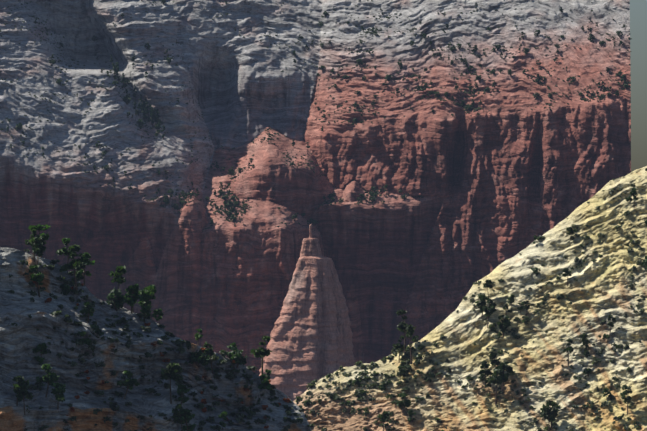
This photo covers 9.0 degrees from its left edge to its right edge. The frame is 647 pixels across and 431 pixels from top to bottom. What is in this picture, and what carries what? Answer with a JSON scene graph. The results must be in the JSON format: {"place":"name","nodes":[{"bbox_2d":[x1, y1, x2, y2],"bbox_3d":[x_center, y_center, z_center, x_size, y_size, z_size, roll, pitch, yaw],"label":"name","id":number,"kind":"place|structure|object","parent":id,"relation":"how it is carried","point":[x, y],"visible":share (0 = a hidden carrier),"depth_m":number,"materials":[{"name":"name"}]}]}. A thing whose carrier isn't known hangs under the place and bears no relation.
{"place":"outdoors","nodes":[
{"label":"outdoors","id":0,"kind":"place"},
{"bbox_2d":[0,247,311,430],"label":"ridge","id":1,"kind":"structure","parent":0,"point":[22,339],"depth_m":1185.15,"materials":[{"name":"grey stone"}]},
{"bbox_2d":[12,376,28,405],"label":"pine","id":2,"kind":"object","parent":1,"relation":"on","point":[21,382],"visible":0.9,"depth_m":1160.02,"materials":[{"name":"green plant"}]},
{"bbox_2d":[16,380,33,430],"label":"pine","id":3,"kind":"object","parent":1,"relation":"on","point":[28,395],"visible":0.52,"depth_m":1160.49,"materials":[{"name":"green plant"}]},
{"bbox_2d":[25,229,39,261],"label":"pine","id":4,"kind":"object","parent":1,"relation":"on","point":[33,234],"visible":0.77,"depth_m":1194.15,"materials":[{"name":"green plant"}]},
{"bbox_2d":[29,264,43,296],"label":"tree","id":5,"kind":"object","parent":1,"relation":"on","point":[37,277],"visible":0.9,"depth_m":1189.13,"materials":[{"name":"green plant"}]},
{"bbox_2d":[29,236,45,272],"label":"pine","id":6,"kind":"object","parent":1,"relation":"on","point":[39,249],"visible":0.98,"depth_m":1192.22,"materials":[{"name":"green plant"}]},
{"bbox_2d":[28,224,49,257],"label":"tree","id":7,"kind":"object","parent":1,"relation":"on","point":[39,227],"visible":0.52,"depth_m":1197.95,"materials":[{"name":"green plant"}]},
{"bbox_2d":[32,343,47,369],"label":"tree","id":8,"kind":"object","parent":1,"relation":"on","point":[42,347],"visible":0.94,"depth_m":1175.55,"materials":[{"name":"green plant"}]},
{"bbox_2d":[36,364,58,397],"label":"pinyon","id":9,"kind":"object","parent":1,"relation":"on","point":[49,377],"visible":0.98,"depth_m":1165.79,"materials":[{"name":"green plant"}]},
{"bbox_2d":[51,383,65,411],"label":"pinyon","id":10,"kind":"object","parent":1,"relation":"on","point":[59,390],"visible":1,"depth_m":1165.50,"materials":[{"name":"green plant"}]},
{"bbox_2d":[56,238,72,270],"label":"tree","id":11,"kind":"object","parent":1,"relation":"on","point":[64,251],"visible":0.75,"depth_m":1200.39,"materials":[{"name":"green plant"}]},
{"bbox_2d":[59,245,86,294],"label":"pine","id":12,"kind":"object","parent":1,"relation":"on","point":[78,264],"visible":1,"depth_m":1194.84,"materials":[{"name":"green plant"}]},
{"bbox_2d":[75,331,91,351],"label":"tree","id":13,"kind":"object","parent":1,"relation":"on","point":[87,341],"visible":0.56,"depth_m":1182.20,"materials":[{"name":"green plant"}]},
{"bbox_2d":[75,252,94,285],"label":"tree","id":14,"kind":"object","parent":1,"relation":"on","point":[85,257],"visible":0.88,"depth_m":1199.98,"materials":[{"name":"green plant"}]},
{"bbox_2d":[79,302,95,323],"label":"pinyon","id":15,"kind":"object","parent":1,"relation":"on","point":[90,311],"visible":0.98,"depth_m":1185.69,"materials":[{"name":"green plant"}]},
{"bbox_2d":[108,265,126,296],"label":"tree","id":16,"kind":"object","parent":1,"relation":"on","point":[120,271],"visible":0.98,"depth_m":1203.27,"materials":[{"name":"green plant"}]},
{"bbox_2d":[116,370,139,398],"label":"pinyon","id":17,"kind":"object","parent":1,"relation":"on","point":[128,382],"visible":0.96,"depth_m":1180.46,"materials":[{"name":"green plant"}]},
{"bbox_2d":[125,284,138,312],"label":"tree","id":18,"kind":"object","parent":1,"relation":"on","point":[135,291],"visible":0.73,"depth_m":1203.37,"materials":[{"name":"green plant"}]},
{"bbox_2d":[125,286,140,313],"bbox_3d":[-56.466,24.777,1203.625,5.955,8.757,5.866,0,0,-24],"label":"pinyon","id":19,"kind":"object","parent":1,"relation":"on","point":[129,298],"visible":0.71,"depth_m":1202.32,"materials":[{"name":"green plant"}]},
{"bbox_2d":[139,290,153,322],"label":"tree","id":20,"kind":"object","parent":1,"relation":"on","point":[147,296],"visible":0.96,"depth_m":1202.03,"materials":[{"name":"green plant"}]},
{"bbox_2d":[138,285,156,309],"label":"tree","id":21,"kind":"object","parent":1,"relation":"on","point":[152,289],"visible":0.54,"depth_m":1206.02,"materials":[{"name":"green plant"}]},
{"bbox_2d":[153,309,163,323],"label":"tree","id":22,"kind":"object","parent":1,"relation":"on","point":[159,313],"visible":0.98,"depth_m":1207.26,"materials":[{"name":"green plant"}]},
{"bbox_2d":[7,249,310,430],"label":"ridge brush","id":23,"kind":"object","parent":1,"relation":"on","point":[119,300],"visible":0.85,"depth_m":1195.78,"materials":[{"name":"green plant"}]},
{"bbox_2d":[160,363,182,403],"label":"pine","id":24,"kind":"object","parent":1,"relation":"on","point":[171,371],"visible":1,"depth_m":1187.60,"materials":[{"name":"green plant"}]},
{"bbox_2d":[171,404,186,430],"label":"pine","id":25,"kind":"object","parent":1,"relation":"on","point":[176,414],"visible":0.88,"depth_m":1181.94,"materials":[{"name":"green plant"}]},
{"bbox_2d":[176,383,189,405],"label":"tree","id":26,"kind":"object","parent":1,"relation":"on","point":[182,389],"visible":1,"depth_m":1188.75,"materials":[{"name":"green plant"}]},
{"bbox_2d":[179,408,195,430],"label":"pinyon","id":27,"kind":"object","parent":1,"relation":"on","point":[189,416],"visible":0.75,"depth_m":1182.50,"materials":[{"name":"green plant"}]},
{"bbox_2d":[195,329,202,342],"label":"tree","id":28,"kind":"object","parent":1,"relation":"on","point":[198,336],"visible":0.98,"depth_m":1207.32,"materials":[{"name":"green plant"}]},
{"bbox_2d":[203,342,213,373],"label":"pine","id":29,"kind":"object","parent":1,"relation":"on","point":[209,349],"visible":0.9,"depth_m":1200.93,"materials":[{"name":"green plant"}]},
{"bbox_2d":[218,411,227,429],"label":"tree","id":30,"kind":"object","parent":1,"relation":"on","point":[223,414],"visible":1,"depth_m":1189.41,"materials":[{"name":"green plant"}]},
{"bbox_2d":[227,342,236,354],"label":"tree","id":31,"kind":"object","parent":1,"relation":"on","point":[233,344],"visible":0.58,"depth_m":1207.26,"materials":[{"name":"green plant"}]},
{"bbox_2d":[250,336,271,374],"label":"tree","id":32,"kind":"object","parent":1,"relation":"on","point":[261,352],"visible":1,"depth_m":1213.67,"materials":[{"name":"green plant"}]},
{"bbox_2d":[258,369,271,389],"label":"tree","id":33,"kind":"object","parent":1,"relation":"on","point":[265,381],"visible":0.98,"depth_m":1208.80,"materials":[{"name":"green plant"}]},
{"bbox_2d":[259,224,355,400],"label":"spire","id":34,"kind":"structure","parent":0,"point":[311,334],"depth_m":3737.05,"materials":[{"name":"pink stone"}]},
{"bbox_2d":[0,0,630,374],"bbox_3d":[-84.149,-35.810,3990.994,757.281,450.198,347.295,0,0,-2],"label":"wall","id":35,"kind":"structure","parent":0,"point":[513,175],"depth_m":3940.26,"materials":[{"name":"red stone"}]},
{"bbox_2d":[0,0,631,235],"bbox_3d":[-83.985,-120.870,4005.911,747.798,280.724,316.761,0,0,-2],"label":"shrubs","id":36,"kind":"object","parent":35,"relation":"on","point":[420,89],"visible":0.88,"depth_m":3975.72,"materials":[{"name":"green plant"}]},
{"bbox_2d":[7,0,628,224],"bbox_3d":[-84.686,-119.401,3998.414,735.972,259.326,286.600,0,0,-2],"label":"shrubs","id":37,"kind":"object","parent":35,"relation":"on","point":[155,117],"visible":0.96,"depth_m":3964.11,"materials":[{"name":"green plant"}]},
{"bbox_2d":[293,166,646,430],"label":"slope","id":38,"kind":"structure","parent":0,"point":[543,359],"depth_m":1464.17,"materials":[{"name":"beige stone"}]},
{"bbox_2d":[377,411,390,430],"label":"pine","id":39,"kind":"object","parent":38,"relation":"on","point":[384,417],"visible":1,"depth_m":1452.78,"materials":[{"name":"green plant"}]},
{"bbox_2d":[393,336,403,362],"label":"pine","id":40,"kind":"object","parent":38,"relation":"on","point":[400,346],"visible":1,"depth_m":1476.39,"materials":[{"name":"green plant"}]},
{"bbox_2d":[396,369,405,386],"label":"pine","id":41,"kind":"object","parent":38,"relation":"on","point":[401,372],"visible":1,"depth_m":1466.97,"materials":[{"name":"green plant"}]},
{"bbox_2d":[396,393,410,414],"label":"tree","id":42,"kind":"object","parent":38,"relation":"on","point":[407,402],"visible":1,"depth_m":1457.26,"materials":[{"name":"green plant"}]},
{"bbox_2d":[396,309,415,352],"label":"pine","id":43,"kind":"object","parent":38,"relation":"on","point":[402,326],"visible":0.9,"depth_m":1479.99,"materials":[{"name":"green plant"}]},
{"bbox_2d":[407,410,415,424],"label":"pinyon","id":44,"kind":"object","parent":38,"relation":"on","point":[410,413],"visible":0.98,"depth_m":1453.24,"materials":[{"name":"green plant"}]},
{"bbox_2d":[406,324,418,364],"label":"pine","id":45,"kind":"object","parent":38,"relation":"on","point":[409,332],"visible":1,"depth_m":1471.41,"materials":[{"name":"green plant"}]},
{"bbox_2d":[295,168,646,430],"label":"slope brush","id":46,"kind":"object","parent":38,"relation":"on","point":[358,393],"visible":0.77,"depth_m":1468.97,"materials":[{"name":"green plant"}]},
{"bbox_2d":[475,295,489,318],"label":"pine","id":47,"kind":"object","parent":38,"relation":"on","point":[481,302],"visible":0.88,"depth_m":1475.68,"materials":[{"name":"green plant"}]},
{"bbox_2d":[479,361,493,394],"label":"pine","id":48,"kind":"object","parent":38,"relation":"on","point":[486,371],"visible":0.96,"depth_m":1450.86,"materials":[{"name":"green plant"}]},
{"bbox_2d":[484,377,490,387],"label":"pine","id":49,"kind":"object","parent":38,"relation":"on","point":[487,384],"visible":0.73,"depth_m":1448.05,"materials":[{"name":"green plant"}]},
{"bbox_2d":[483,279,492,297],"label":"pine","id":50,"kind":"object","parent":38,"relation":"on","point":[487,285],"visible":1,"depth_m":1479.02,"materials":[{"name":"green plant"}]},
{"bbox_2d":[482,299,496,327],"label":"pine","id":51,"kind":"object","parent":38,"relation":"on","point":[491,307],"visible":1,"depth_m":1470.74,"materials":[{"name":"green plant"}]},
{"bbox_2d":[488,351,500,368],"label":"pine","id":52,"kind":"object","parent":38,"relation":"on","point":[492,355],"visible":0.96,"depth_m":1453.79,"materials":[{"name":"green plant"}]},
{"bbox_2d":[488,366,504,404],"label":"pine","id":53,"kind":"object","parent":38,"relation":"on","point":[496,378],"visible":1,"depth_m":1443.69,"materials":[{"name":"green plant"}]},
{"bbox_2d":[497,314,510,337],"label":"pine","id":54,"kind":"object","parent":38,"relation":"on","point":[505,321],"visible":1,"depth_m":1465.62,"materials":[{"name":"green plant"}]},
{"bbox_2d":[498,361,513,397],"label":"pine","id":55,"kind":"object","parent":38,"relation":"on","point":[508,370],"visible":0.67,"depth_m":1446.64,"materials":[{"name":"green plant"}]},
{"bbox_2d":[503,303,511,314],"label":"pine","id":56,"kind":"object","parent":38,"relation":"on","point":[506,309],"visible":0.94,"depth_m":1470.80,"materials":[{"name":"green plant"}]},
{"bbox_2d":[507,294,515,308],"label":"pine","id":57,"kind":"object","parent":38,"relation":"on","point":[511,299],"visible":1,"depth_m":1472.79,"materials":[{"name":"green plant"}]},
{"bbox_2d":[521,300,529,315],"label":"pine","id":58,"kind":"object","parent":38,"relation":"on","point":[526,306],"visible":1,"depth_m":1468.63,"materials":[{"name":"green plant"}]},
{"bbox_2d":[541,406,555,430],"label":"pine","id":59,"kind":"object","parent":38,"relation":"on","point":[549,417],"visible":1,"depth_m":1423.74,"materials":[{"name":"green plant"}]},
{"bbox_2d":[540,400,558,429],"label":"pine","id":60,"kind":"object","parent":38,"relation":"on","point":[549,403],"visible":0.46,"depth_m":1427.37,"materials":[{"name":"green plant"}]},
{"bbox_2d":[562,268,571,285],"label":"pine","id":61,"kind":"object","parent":38,"relation":"on","point":[566,273],"visible":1,"depth_m":1469.69,"materials":[{"name":"green plant"}]},
{"bbox_2d":[561,339,573,365],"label":"pine","id":62,"kind":"object","parent":38,"relation":"on","point":[568,349],"visible":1,"depth_m":1444.78,"materials":[{"name":"green plant"}]},
{"bbox_2d":[566,227,576,240],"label":"pine","id":63,"kind":"object","parent":38,"relation":"on","point":[570,230],"visible":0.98,"depth_m":1486.59,"materials":[{"name":"green plant"}]},
{"bbox_2d":[580,333,589,355],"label":"pine","id":64,"kind":"object","parent":38,"relation":"on","point":[585,340],"visible":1,"depth_m":1446.73,"materials":[{"name":"green plant"}]},
{"bbox_2d":[602,388,611,398],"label":"pinyon","id":65,"kind":"object","parent":38,"relation":"on","point":[606,391],"visible":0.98,"depth_m":1428.74,"materials":[{"name":"green plant"}]},
{"bbox_2d":[607,314,616,337],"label":"pine","id":66,"kind":"object","parent":38,"relation":"on","point":[610,323],"visible":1,"depth_m":1447.91,"materials":[{"name":"green plant"}]},
{"bbox_2d":[620,385,631,414],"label":"pine","id":67,"kind":"object","parent":38,"relation":"on","point":[627,399],"visible":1,"depth_m":1418.91,"materials":[{"name":"green plant"}]},
{"bbox_2d":[625,187,637,201],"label":"tree","id":68,"kind":"object","parent":38,"relation":"on","point":[633,192],"visible":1,"depth_m":1485.96,"materials":[{"name":"green plant"}]},
{"bbox_2d":[630,0,646,171],"label":"sky","id":69,"kind":"structure","parent":0,"point":[638,8],"materials":[{"name":"grey"}]}
]}

